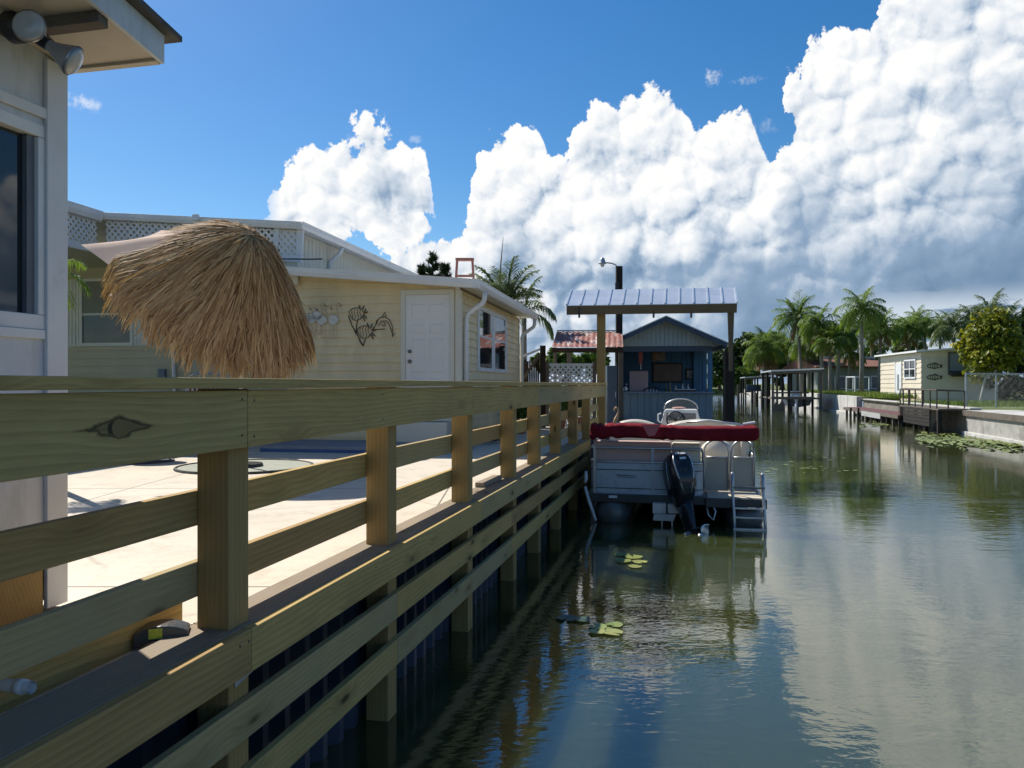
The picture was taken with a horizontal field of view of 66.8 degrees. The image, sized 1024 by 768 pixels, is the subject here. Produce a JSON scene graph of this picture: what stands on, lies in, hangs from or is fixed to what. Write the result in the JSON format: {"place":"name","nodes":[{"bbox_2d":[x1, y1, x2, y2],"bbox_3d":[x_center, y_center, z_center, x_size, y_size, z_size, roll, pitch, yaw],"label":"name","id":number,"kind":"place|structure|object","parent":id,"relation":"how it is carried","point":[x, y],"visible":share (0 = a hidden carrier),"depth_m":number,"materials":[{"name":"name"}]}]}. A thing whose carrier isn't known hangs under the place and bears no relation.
{"place":"outdoors","nodes":[
{"label":"outdoors","id":0,"kind":"place"},
{"bbox_2d":[0,416,606,715],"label":"patio","id":1,"kind":"structure","parent":0,"point":[97,489],"depth_m":6.18,"materials":[{"name":"concrete"}]},
{"bbox_2d":[68,259,91,310],"bbox_3d":[-4.567,-0.164,7.622,0.756,2.730,0.723,0,0,0],"label":"palm tree","id":2,"kind":"object","parent":1,"relation":"on","point":[81,280],"visible":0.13,"depth_m":7.80,"materials":[{"name":"green plant"}]},
{"bbox_2d":[0,0,181,626],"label":"white cottage","id":3,"kind":"structure","parent":1,"relation":"on","point":[112,34],"depth_m":3.32,"materials":[{"name":"paint"}]},
{"bbox_2d":[0,109,43,329],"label":"window","id":4,"kind":"structure","parent":3,"relation":"in","point":[21,139],"depth_m":3.31,"materials":[{"name":"white paint"}]},
{"bbox_2d":[0,9,83,74],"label":"floodlight","id":5,"kind":"object","parent":3,"relation":"attached to","point":[24,26],"visible":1,"depth_m":2.98,"materials":[{"name":"grey plastic"}]},
{"bbox_2d":[0,603,181,712],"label":"planter board","id":6,"kind":"object","parent":1,"relation":"on","point":[16,689],"visible":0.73,"depth_m":2.62,"materials":[{"name":"brown wood"}]},
{"bbox_2d":[126,458,174,464],"bbox_3d":[-4.780,0.992,10.000,0.800,0.011,0.800,0,0,0],"label":"round mat","id":7,"kind":"object","parent":1,"relation":"on","point":[160,461],"visible":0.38,"depth_m":9.87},
{"bbox_2d":[185,373,221,454],"bbox_3d":[-4.565,0.429,11.228,0.576,1.194,0.732,0,0,12],"label":"patio chair","id":8,"kind":"object","parent":1,"relation":"on","point":[203,388],"visible":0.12,"depth_m":11.41,"materials":[{"name":"metal"}]},
{"bbox_2d":[173,459,313,473],"bbox_3d":[-3.200,0.988,9.320,1.596,0.035,1.596,0,0,0],"label":"round mat","id":9,"kind":"object","parent":1,"relation":"on","point":[273,465],"visible":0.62,"depth_m":9.27,"materials":[{"name":"fabric"}]},
{"bbox_2d":[82,217,316,467],"bbox_3d":[-3.460,-0.468,9.022,2.558,2.911,1.916,0,0,-41],"label":"thatch umbrella","id":10,"kind":"object","parent":9,"relation":"on","point":[223,291],"visible":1,"depth_m":8.30,"materials":[{"name":"beige plant"}]},
{"bbox_2d":[68,201,538,439],"bbox_3d":[-6.527,-1.117,13.347,12.402,4.238,16.000,0,0,10],"label":"mobile home","id":11,"kind":"object","parent":1,"relation":"on","point":[454,329],"visible":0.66,"depth_m":12.75,"materials":[{"name":"beige"}]},
{"bbox_2d":[79,278,132,345],"bbox_3d":[-7.890,-1.400,15.096,1.170,1.320,0.048,0,0,10],"label":"window","id":12,"kind":"structure","parent":11,"relation":"in","point":[94,330],"depth_m":15.12,"materials":[{"name":"white paint"}]},
{"bbox_2d":[305,303,340,337],"bbox_3d":[-3.111,-1.040,12.687,0.666,0.584,0.020,0,0,10],"label":"flamingo wall art","id":13,"kind":"object","parent":11,"relation":"attached to","point":[320,318],"visible":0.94,"depth_m":12.68,"materials":[{"name":"white metal"}]},
{"bbox_2d":[348,305,375,345],"bbox_3d":[-2.428,-0.942,12.564,0.486,0.673,0.022,0,0,10],"label":"fish wall art","id":14,"kind":"object","parent":11,"relation":"attached to","point":[356,330],"visible":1,"depth_m":12.56,"materials":[{"name":"brown metal"}]},
{"bbox_2d":[375,312,394,336],"bbox_3d":[-2.068,-0.958,12.498,0.378,0.409,0.013,0,0,10],"label":"dolphin wall art","id":15,"kind":"object","parent":11,"relation":"attached to","point":[385,324],"visible":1,"depth_m":12.49,"materials":[{"name":"brown metal"}]},
{"bbox_2d":[406,294,448,387],"bbox_3d":[-1.352,-0.440,12.346,0.715,1.960,0.076,0,0,10],"label":"door","id":16,"kind":"structure","parent":11,"relation":"in","point":[427,316],"depth_m":12.37,"materials":[{"name":"white metal"}]},
{"bbox_2d":[477,307,506,372],"bbox_3d":[-0.356,-0.800,14.741,0.031,1.140,2.670,0,0,10],"label":"window","id":17,"kind":"structure","parent":11,"relation":"in","point":[492,330],"depth_m":14.55,"materials":[{"name":"glass"}]},
{"bbox_2d":[0,375,607,767],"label":"wooden railing","id":18,"kind":"object","parent":1,"relation":"on","point":[206,666],"visible":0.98,"depth_m":3.09,"materials":[{"name":"brown wood"}]},
{"bbox_2d":[133,619,189,648],"bbox_3d":[-1.338,0.951,2.969,0.190,0.079,0.102,0,0,-17],"label":"strap package","id":19,"kind":"object","parent":18,"relation":"on","point":[151,631],"visible":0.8,"depth_m":2.93},
{"bbox_2d":[475,475,501,486],"bbox_3d":[-0.221,0.932,7.473,0.090,0.040,0.630,0,0,14],"label":"wood block","id":20,"kind":"object","parent":18,"relation":"on","point":[487,481],"depth_m":7.36,"materials":[{"name":"brown wood"}]},
{"bbox_2d":[260,422,450,452],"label":"step deck","id":21,"kind":"structure","parent":1,"relation":"on","point":[412,432],"depth_m":11.98,"materials":[{"name":"grey paint"}]},
{"bbox_2d":[516,407,526,433],"bbox_3d":[0.187,0.634,15.597,0.485,0.732,0.449,0,0,0],"label":"potted plant","id":22,"kind":"object","parent":1,"relation":"on","point":[521,413],"visible":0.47,"depth_m":15.48,"materials":[{"name":"green plant"}]},
{"bbox_2d":[523,345,545,427],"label":"wooden gate","id":23,"kind":"structure","parent":1,"relation":"on","point":[531,370],"depth_m":17.84,"materials":[{"name":"brown wood"}]},
{"bbox_2d":[548,401,567,428],"bbox_3d":[1.053,0.575,16.996,0.539,0.850,0.562,0,0,0],"label":"potted plant","id":24,"kind":"object","parent":1,"relation":"on","point":[564,406],"visible":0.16,"depth_m":16.88,"materials":[{"name":"green plant"}]},
{"bbox_2d":[546,362,595,425],"bbox_3d":[1.387,0.255,18.300,1.193,1.550,0.080,0,0,0],"label":"lattice fence","id":25,"kind":"object","parent":1,"relation":"on","point":[573,365],"visible":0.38,"depth_m":18.29,"materials":[{"name":"white paint"}]},
{"bbox_2d":[552,330,622,421],"bbox_3d":[2.166,-0.243,21.880,2.187,2.686,2.160,0,0,0],"label":"rusty lean to","id":26,"kind":"object","parent":1,"relation":"on","point":[578,339],"visible":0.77,"depth_m":21.02,"materials":[{"name":"rusty corrugated metal"},{"name":"dark brown wood"},{"name":"white paint"}]},
{"bbox_2d":[599,257,622,411],"bbox_3d":[2.880,-1.102,22.666,0.702,5.204,0.352,0,0,0],"label":"lamp pole","id":27,"kind":"object","parent":1,"relation":"on","point":[618,285],"visible":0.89,"depth_m":22.66,"materials":[{"name":"black wood"}]},
{"bbox_2d":[606,366,616,422],"bbox_3d":[2.562,0.280,20.070,0.265,1.500,0.560,0,0,0],"label":"storage locker","id":28,"kind":"object","parent":1,"relation":"on","point":[611,390],"visible":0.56,"depth_m":19.82,"materials":[{"name":"metal"}]},
{"bbox_2d":[455,258,474,278],"bbox_3d":[-0.931,-2.080,15.230,0.439,0.764,0.200,0,0,0],"label":"roof ladder","id":29,"kind":"object","parent":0,"point":[464,259],"visible":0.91,"depth_m":15.19,"materials":[{"name":"metal"}]},
{"bbox_2d":[68,0,1023,406],"label":"sky","id":30,"kind":"structure","parent":0,"point":[770,150],"materials":[{"name":"blue"}]},
{"bbox_2d":[310,393,1023,767],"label":"water","id":31,"kind":"structure","parent":0,"point":[858,603],"depth_m":6.17,"materials":[{"name":"green liquid"}]},
{"bbox_2d":[106,421,617,767],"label":"seawall","id":32,"kind":"object","parent":31,"relation":"in","point":[259,739],"visible":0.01,"depth_m":4.31,"materials":[{"name":"concrete"}]},
{"bbox_2d":[556,615,575,620],"bbox_3d":[0.461,1.989,6.597,0.172,0.012,0.174,0,0,0],"label":"lily pad","id":33,"kind":"object","parent":31,"relation":"on","point":[567,617],"visible":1,"depth_m":6.61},
{"bbox_2d":[574,616,589,621],"bbox_3d":[0.592,1.987,6.555,0.143,0.012,0.144,0,0,0],"label":"lily pad","id":34,"kind":"object","parent":31,"relation":"on","point":[582,619],"visible":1,"depth_m":6.56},
{"bbox_2d":[588,628,604,633],"bbox_3d":[0.681,1.987,6.241,0.138,0.012,0.136,0,0,0],"label":"lily pad","id":35,"kind":"object","parent":31,"relation":"on","point":[600,631],"visible":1,"depth_m":6.24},
{"bbox_2d":[588,623,606,628],"bbox_3d":[0.702,1.987,6.364,0.155,0.012,0.150,0,0,0],"label":"lily pad","id":36,"kind":"object","parent":31,"relation":"on","point":[600,626],"visible":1,"depth_m":6.36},
{"bbox_2d":[604,628,622,635],"bbox_3d":[0.810,1.989,6.219,0.163,0.012,0.163,0,0,0],"label":"lily pad","id":37,"kind":"object","parent":31,"relation":"on","point":[613,631],"visible":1,"depth_m":6.22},
{"bbox_2d":[606,621,622,626],"bbox_3d":[0.850,1.991,6.425,0.139,0.012,0.141,0,0,0],"label":"lily pad","id":38,"kind":"object","parent":31,"relation":"on","point":[616,624],"visible":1,"depth_m":6.43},
{"bbox_2d":[624,554,642,558],"bbox_3d":[1.401,1.989,8.945,0.215,0.012,0.213,0,0,0],"label":"lily pad","id":39,"kind":"object","parent":31,"relation":"on","point":[633,556],"visible":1,"depth_m":8.94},
{"bbox_2d":[566,286,737,439],"bbox_3d":[3.196,0.446,17.291,3.914,5.509,2.485,0,0,6],"label":"lift","id":40,"kind":"object","parent":31,"relation":"in","point":[600,304],"visible":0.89,"depth_m":16.48,"materials":[{"name":"silver metal"}]},
{"bbox_2d":[606,315,727,424],"bbox_3d":[4.769,0.500,25.032,3.480,5.000,4.910,0,0,6],"label":"blue boathouse","id":41,"kind":"object","parent":31,"relation":"in","point":[686,345],"visible":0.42,"depth_m":23.16,"materials":[{"name":"wood"}]},
{"bbox_2d":[628,371,647,391],"bbox_3d":[4.051,0.480,24.912,0.600,1.800,0.711,0,0,6],"label":"refrigerator","id":42,"kind":"object","parent":41,"relation":"on","point":[637,381],"visible":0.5,"depth_m":24.61,"materials":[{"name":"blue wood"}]},
{"bbox_2d":[652,352,664,360],"bbox_3d":[4.456,-1.015,23.614,0.420,0.630,0.420,0,0,0],"label":"sign","id":43,"kind":"object","parent":41,"relation":"hanging from","point":[658,356],"visible":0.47,"depth_m":23.44,"materials":[{"name":"brown wood"}]},
{"bbox_2d":[652,363,682,382],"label":"television","id":44,"kind":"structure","parent":41,"relation":"attached to","point":[667,372],"depth_m":26.72,"materials":[{"name":"black plastic"}]},
{"bbox_2d":[685,369,692,379],"bbox_3d":[6.132,-0.335,26.659,0.340,0.370,0.050,0,0,6],"label":"picture","id":45,"kind":"object","parent":41,"relation":"attached to","point":[688,374],"visible":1,"depth_m":26.64,"materials":[{"name":"grey wood"}]},
{"bbox_2d":[584,398,766,535],"bbox_3d":[2.897,1.302,13.714,2.556,2.086,7.031,0,0,13],"label":"pontoon boat","id":46,"kind":"object","parent":31,"relation":"on","point":[686,463],"visible":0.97,"depth_m":11.25,"materials":[{"name":"metal"}]},
{"bbox_2d":[740,375,770,401],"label":"boat shelter","id":47,"kind":"object","parent":31,"relation":"in","point":[755,387],"visible":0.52,"depth_m":84.72,"materials":[{"name":"silver metal"}]},
{"bbox_2d":[760,368,823,410],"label":"boat shelter","id":48,"kind":"object","parent":31,"relation":"in","point":[776,406],"visible":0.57,"depth_m":57.93,"materials":[{"name":"silver metal"}]},
{"bbox_2d":[783,391,812,410],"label":"motor boat","id":49,"kind":"object","parent":31,"relation":"on","point":[795,403],"visible":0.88,"depth_m":58.29,"materials":[{"name":"white paint"}]},
{"bbox_2d":[843,407,918,425],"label":"dock","id":50,"kind":"object","parent":31,"relation":"in","point":[872,413],"visible":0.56,"depth_m":41.48,"materials":[{"name":"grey wood"}]},
{"bbox_2d":[765,419,1023,475],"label":"lily pads","id":51,"kind":"object","parent":31,"relation":"on","point":[961,440],"visible":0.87,"depth_m":26.34,"materials":[{"name":"plant"}]},
{"bbox_2d":[899,389,968,433],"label":"railed platform","id":52,"kind":"structure","parent":31,"relation":"in","point":[923,411],"depth_m":33.34,"materials":[{"name":"grey wood"}]},
{"bbox_2d":[675,389,696,391],"bbox_3d":[5.161,0.190,23.086,0.620,0.079,0.220,0,0,7],"label":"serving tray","id":53,"kind":"object","parent":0,"point":[685,390],"visible":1,"depth_m":22.98,"materials":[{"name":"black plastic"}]},
{"bbox_2d":[549,384,1023,415],"bbox_3d":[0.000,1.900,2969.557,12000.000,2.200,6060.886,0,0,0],"label":"ground","id":54,"kind":"structure","parent":0,"point":[715,390],"depth_m":34.67,"materials":[{"name":"plant"}]},
{"bbox_2d":[416,263,427,274],"bbox_3d":[-3.206,-1.716,27.967,0.752,5.431,0.730,0,0,0],"label":"conifer","id":55,"kind":"object","parent":54,"relation":"on","point":[421,269],"visible":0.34,"depth_m":27.91,"materials":[{"name":"green plant"}]},
{"bbox_2d":[424,249,443,276],"bbox_3d":[-2.774,-1.858,27.021,0.894,5.716,1.070,0,0,-40],"label":"conifer","id":56,"kind":"object","parent":54,"relation":"on","point":[434,267],"visible":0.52,"depth_m":26.92,"materials":[{"name":"green plant"}]},
{"bbox_2d":[438,262,452,276],"bbox_3d":[-2.365,-1.706,27.528,0.792,5.412,0.750,0,0,0],"label":"conifer","id":57,"kind":"object","parent":54,"relation":"on","point":[445,268],"visible":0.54,"depth_m":27.43,"materials":[{"name":"green plant"}]},
{"bbox_2d":[469,255,542,300],"bbox_3d":[-0.170,-1.377,23.425,2.429,5.154,2.762,0,0,0],"label":"palm tree","id":58,"kind":"object","parent":54,"relation":"on","point":[505,287],"visible":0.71,"depth_m":23.27,"materials":[{"name":"green plant"}]},
{"bbox_2d":[515,276,556,359],"bbox_3d":[0.316,-1.116,24.431,2.226,4.631,2.255,0,0,0],"label":"palm tree","id":59,"kind":"object","parent":54,"relation":"on","point":[546,323],"visible":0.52,"depth_m":24.42,"materials":[{"name":"green plant"}]},
{"bbox_2d":[529,352,552,373],"bbox_3d":[1.557,-0.259,39.986,1.389,2.824,1.432,0,0,0],"label":"shrub","id":60,"kind":"object","parent":54,"relation":"on","point":[534,356],"visible":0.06,"depth_m":39.72,"materials":[{"name":"green plant"}]},
{"bbox_2d":[539,347,583,382],"bbox_3d":[2.231,-0.248,33.911,1.890,2.811,1.797,0,0,-32],"label":"shrub","id":61,"kind":"object","parent":54,"relation":"on","point":[561,357],"visible":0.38,"depth_m":33.63,"materials":[{"name":"green plant"}]},
{"bbox_2d":[580,353,610,404],"bbox_3d":[3.759,-0.247,35.943,1.750,2.804,1.614,0,0,0],"label":"shrub","id":62,"kind":"object","parent":54,"relation":"on","point":[590,357],"visible":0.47,"depth_m":35.50,"materials":[{"name":"green plant"}]},
{"bbox_2d":[499,242,886,356],"bbox_3d":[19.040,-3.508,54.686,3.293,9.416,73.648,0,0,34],"label":"palm tree","id":63,"kind":"object","parent":54,"relation":"on","point":[500,282],"visible":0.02,"depth_m":23.39,"materials":[{"name":"green plant"}]},
{"bbox_2d":[712,374,722,390],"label":"broadleaf tree","id":64,"kind":"object","parent":54,"relation":"on","point":[717,382],"visible":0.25,"depth_m":139.47,"materials":[{"name":"green plant"}]},
{"bbox_2d":[712,342,737,378],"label":"broadleaf tree","id":65,"kind":"object","parent":54,"relation":"on","point":[717,365],"visible":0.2,"depth_m":116.78,"materials":[{"name":"green plant"}]},
{"bbox_2d":[721,331,759,391],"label":"broadleaf tree","id":66,"kind":"object","parent":54,"relation":"on","point":[740,350],"visible":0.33,"depth_m":111.12,"materials":[{"name":"green plant"}]},
{"bbox_2d":[735,364,755,392],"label":"tree","id":67,"kind":"object","parent":54,"relation":"on","point":[742,371],"visible":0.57,"depth_m":99.05,"materials":[{"name":"green plant"}]},
{"bbox_2d":[741,326,789,395],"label":"palm tree","id":68,"kind":"object","parent":54,"relation":"on","point":[764,356],"visible":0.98,"depth_m":83.44,"materials":[{"name":"green plant"}]},
{"bbox_2d":[755,330,781,375],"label":"broadleaf tree","id":69,"kind":"object","parent":54,"relation":"on","point":[773,333],"visible":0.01,"depth_m":116.45,"materials":[{"name":"green plant"}]},
{"bbox_2d":[768,337,793,389],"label":"broadleaf tree","id":70,"kind":"object","parent":54,"relation":"on","point":[781,365],"visible":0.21,"depth_m":107.41,"materials":[{"name":"green plant"}]},
{"bbox_2d":[770,332,796,364],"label":"palm tree","id":71,"kind":"object","parent":54,"relation":"on","point":[788,343],"visible":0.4,"depth_m":85.86,"materials":[{"name":"green plant"}]},
{"bbox_2d":[771,289,823,395],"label":"palm tree","id":72,"kind":"object","parent":54,"relation":"on","point":[797,315],"visible":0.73,"depth_m":73.82,"materials":[{"name":"green plant"}]},
{"bbox_2d":[740,389,861,414],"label":"concrete seawall","id":73,"kind":"object","parent":54,"relation":"on","point":[834,402],"visible":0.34,"depth_m":57.37,"materials":[{"name":"concrete"}]},
{"bbox_2d":[784,333,825,391],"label":"palm tree","id":74,"kind":"object","parent":54,"relation":"on","point":[807,350],"visible":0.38,"depth_m":77.57,"materials":[{"name":"green plant"}]},
{"bbox_2d":[796,303,841,390],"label":"palm tree","id":75,"kind":"object","parent":54,"relation":"on","point":[808,333],"visible":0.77,"depth_m":69.65,"materials":[{"name":"green plant"}]},
{"bbox_2d":[782,357,877,392],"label":"brown roof house","id":76,"kind":"structure","parent":54,"relation":"on","point":[871,369],"depth_m":76.00,"materials":[{"name":"grey paint"}]},
{"bbox_2d":[834,376,847,388],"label":"window","id":77,"kind":"structure","parent":76,"relation":"in","point":[842,384],"depth_m":75.89,"materials":[{"name":"glass"}]},
{"bbox_2d":[870,376,877,388],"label":"window","id":78,"kind":"structure","parent":76,"relation":"in","point":[873,379],"depth_m":75.89,"materials":[{"name":"glass"}]},
{"bbox_2d":[811,324,848,390],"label":"palm tree","id":79,"kind":"object","parent":54,"relation":"on","point":[829,342],"visible":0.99,"depth_m":67.75,"materials":[{"name":"green plant"}]},
{"bbox_2d":[761,388,918,400],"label":"lawn","id":80,"kind":"structure","parent":54,"relation":"on","point":[894,399],"depth_m":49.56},
{"bbox_2d":[846,376,869,391],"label":"screen frame","id":81,"kind":"object","parent":80,"relation":"on","point":[854,389],"visible":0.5,"depth_m":62.02,"materials":[{"name":"white paint"}]},
{"bbox_2d":[832,286,889,391],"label":"palm tree","id":82,"kind":"object","parent":80,"relation":"on","point":[866,313],"visible":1,"depth_m":59.70,"materials":[{"name":"green plant"}]},
{"bbox_2d":[827,316,859,390],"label":"palm tree","id":83,"kind":"object","parent":54,"relation":"on","point":[852,338],"visible":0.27,"depth_m":71.36,"materials":[{"name":"green plant"}]},
{"bbox_2d":[834,341,869,391],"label":"palm tree","id":84,"kind":"object","parent":54,"relation":"on","point":[852,358],"visible":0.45,"depth_m":73.48,"materials":[{"name":"green plant"}]},
{"bbox_2d":[834,308,869,347],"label":"palm tree","id":85,"kind":"object","parent":54,"relation":"on","point":[855,333],"visible":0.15,"depth_m":81.61,"materials":[{"name":"green plant"}]},
{"bbox_2d":[859,344,888,359],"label":"broadleaf tree","id":86,"kind":"object","parent":54,"relation":"on","point":[876,352],"visible":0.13,"depth_m":97.03,"materials":[{"name":"green plant"}]},
{"bbox_2d":[855,307,904,391],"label":"palm tree","id":87,"kind":"object","parent":54,"relation":"on","point":[885,333],"visible":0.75,"depth_m":65.70,"materials":[{"name":"green plant"}]},
{"bbox_2d":[882,316,907,352],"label":"palm tree","id":88,"kind":"object","parent":54,"relation":"on","point":[896,349],"visible":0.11,"depth_m":77.93,"materials":[{"name":"green plant"}]},
{"bbox_2d":[889,340,927,352],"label":"broadleaf tree","id":89,"kind":"object","parent":54,"relation":"on","point":[920,347],"visible":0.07,"depth_m":99.49,"materials":[{"name":"green plant"}]},
{"bbox_2d":[890,311,930,350],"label":"palm tree","id":90,"kind":"object","parent":54,"relation":"on","point":[910,331],"visible":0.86,"depth_m":73.52,"materials":[{"name":"green plant"}]},
{"bbox_2d":[901,305,932,349],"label":"palm tree","id":91,"kind":"object","parent":54,"relation":"on","point":[920,312],"visible":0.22,"depth_m":91.66,"materials":[{"name":"green plant"}]},
{"bbox_2d":[863,399,981,432],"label":"stone retaining wall","id":92,"kind":"structure","parent":54,"relation":"on","point":[954,420],"depth_m":34.15,"materials":[{"name":"concrete"}]},
{"bbox_2d":[910,312,938,349],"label":"palm tree","id":93,"kind":"object","parent":54,"relation":"on","point":[924,323],"visible":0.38,"depth_m":79.52,"materials":[{"name":"green plant"}]},
{"bbox_2d":[874,348,997,401],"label":"cream cottage","id":94,"kind":"structure","parent":54,"relation":"on","point":[906,370],"depth_m":44.90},
{"bbox_2d":[895,363,900,393],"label":"door","id":95,"kind":"structure","parent":94,"relation":"in","point":[897,365],"depth_m":49.52,"materials":[{"name":"white paint"}]},
{"bbox_2d":[904,359,915,378],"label":"window","id":96,"kind":"structure","parent":94,"relation":"in","point":[909,364],"depth_m":46.93,"materials":[{"name":"white paint"}]},
{"bbox_2d":[948,352,965,370],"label":"window","id":97,"kind":"structure","parent":94,"relation":"in","point":[953,357],"depth_m":44.59,"materials":[{"name":"grey glass"}]},
{"bbox_2d":[928,311,951,348],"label":"palm tree","id":98,"kind":"object","parent":54,"relation":"on","point":[938,315],"visible":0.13,"depth_m":87.85,"materials":[{"name":"green plant"}]},
{"bbox_2d":[927,306,974,348],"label":"palm tree","id":99,"kind":"object","parent":54,"relation":"on","point":[951,329],"visible":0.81,"depth_m":65.64,"materials":[{"name":"green plant"}]},
{"bbox_2d":[950,301,992,338],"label":"palm tree","id":100,"kind":"object","parent":54,"relation":"on","point":[975,308],"visible":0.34,"depth_m":69.59,"materials":[{"name":"green plant"}]},
{"bbox_2d":[950,306,1023,401],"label":"broadleaf tree","id":101,"kind":"object","parent":54,"relation":"on","point":[995,341],"visible":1,"depth_m":41.16,"materials":[{"name":"yellow green leaf"},{"name":"bark"}]},
{"bbox_2d":[961,410,1023,445],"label":"concrete seawall","id":102,"kind":"object","parent":54,"relation":"on","point":[1007,426],"visible":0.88,"depth_m":27.91,"materials":[{"name":"grey concrete"}]},
{"bbox_2d":[968,288,1018,319],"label":"palm tree","id":103,"kind":"object","parent":54,"relation":"on","point":[993,303],"visible":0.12,"depth_m":75.44,"materials":[{"name":"green plant"}]},
{"bbox_2d":[965,373,1023,407],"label":"chain link fence","id":104,"kind":"object","parent":54,"relation":"on","point":[996,378],"visible":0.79,"depth_m":33.58,"materials":[{"name":"metal"}]},
{"bbox_2d":[985,375,1023,401],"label":"hedge","id":105,"kind":"object","parent":54,"relation":"on","point":[1016,384],"visible":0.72,"depth_m":44.35,"materials":[{"name":"green plant"}]},
{"bbox_2d":[996,300,1022,375],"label":"palm tree","id":106,"kind":"object","parent":54,"relation":"on","point":[1016,313],"visible":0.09,"depth_m":81.47,"materials":[{"name":"green plant"}]},
{"bbox_2d":[1008,306,1023,377],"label":"broadleaf tree","id":107,"kind":"object","parent":54,"relation":"on","point":[1020,366],"visible":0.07,"depth_m":45.73,"materials":[{"name":"green plant"}]},
{"bbox_2d":[895,399,1023,406],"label":"grass","id":108,"kind":"structure","parent":0,"point":[1002,403],"depth_m":37.29,"materials":[{"name":"plant"}]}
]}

